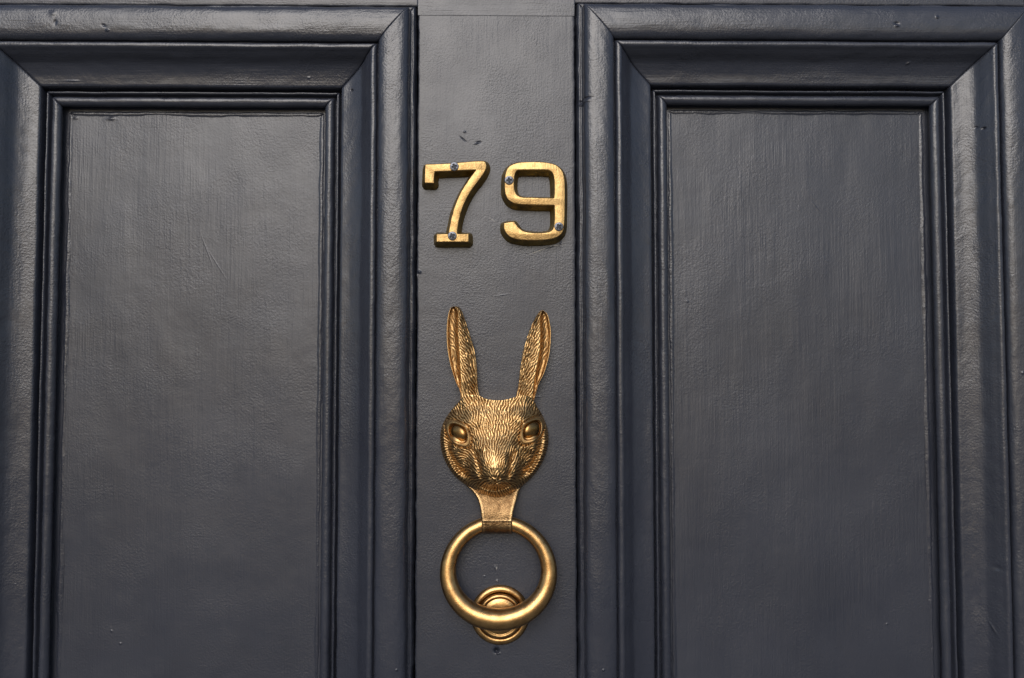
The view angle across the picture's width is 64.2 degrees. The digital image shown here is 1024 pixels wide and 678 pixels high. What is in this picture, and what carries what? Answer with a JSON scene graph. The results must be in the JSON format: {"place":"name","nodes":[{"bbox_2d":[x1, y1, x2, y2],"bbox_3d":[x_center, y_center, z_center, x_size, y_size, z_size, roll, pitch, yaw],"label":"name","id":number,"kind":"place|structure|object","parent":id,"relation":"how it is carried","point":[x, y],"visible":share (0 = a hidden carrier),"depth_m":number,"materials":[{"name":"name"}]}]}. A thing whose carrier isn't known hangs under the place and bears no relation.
{"place":"outdoors","nodes":[
{"label":"outdoors","id":0,"kind":"place"},
{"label":"pavement","id":1,"kind":"structure","parent":0,"visible":0},
{"bbox_2d":[0,0,1023,677],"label":"front door","id":2,"kind":"structure","parent":1,"relation":"on","point":[770,284],"depth_m":0.66,"materials":[{"name":"paint"}]},
{"bbox_2d":[422,161,489,247],"bbox_3d":[-0.045,-0.108,0.649,0.055,0.071,0.012,0,-2,-1],"label":"house number seven","id":3,"kind":"object","parent":2,"relation":"attached to","point":[477,174],"visible":1,"depth_m":0.65,"materials":[{"name":"gold metal"}]},
{"bbox_2d":[440,306,556,630],"bbox_3d":[-0.011,0.098,0.626,0.091,0.249,0.040,0,-2,-1],"label":"rabbit door knocker","id":4,"kind":"object","parent":2,"relation":"attached to","point":[494,452],"visible":1,"depth_m":0.63,"materials":[{"name":"gold metal"}]},
{"bbox_2d":[472,585,527,644],"bbox_3d":[-0.009,0.216,0.638,0.046,0.046,0.007,0,-2,-1],"label":"strike plate","id":5,"kind":"object","parent":2,"relation":"attached to","point":[499,596],"visible":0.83,"depth_m":0.64,"materials":[{"name":"gold metal"}]},
{"bbox_2d":[500,161,567,245],"bbox_3d":[0.018,-0.109,0.650,0.054,0.069,0.012,0,-2,-1],"label":"house number nine","id":6,"kind":"object","parent":2,"relation":"attached to","point":[554,204],"visible":1,"depth_m":0.65,"materials":[{"name":"gold metal"}]}
]}

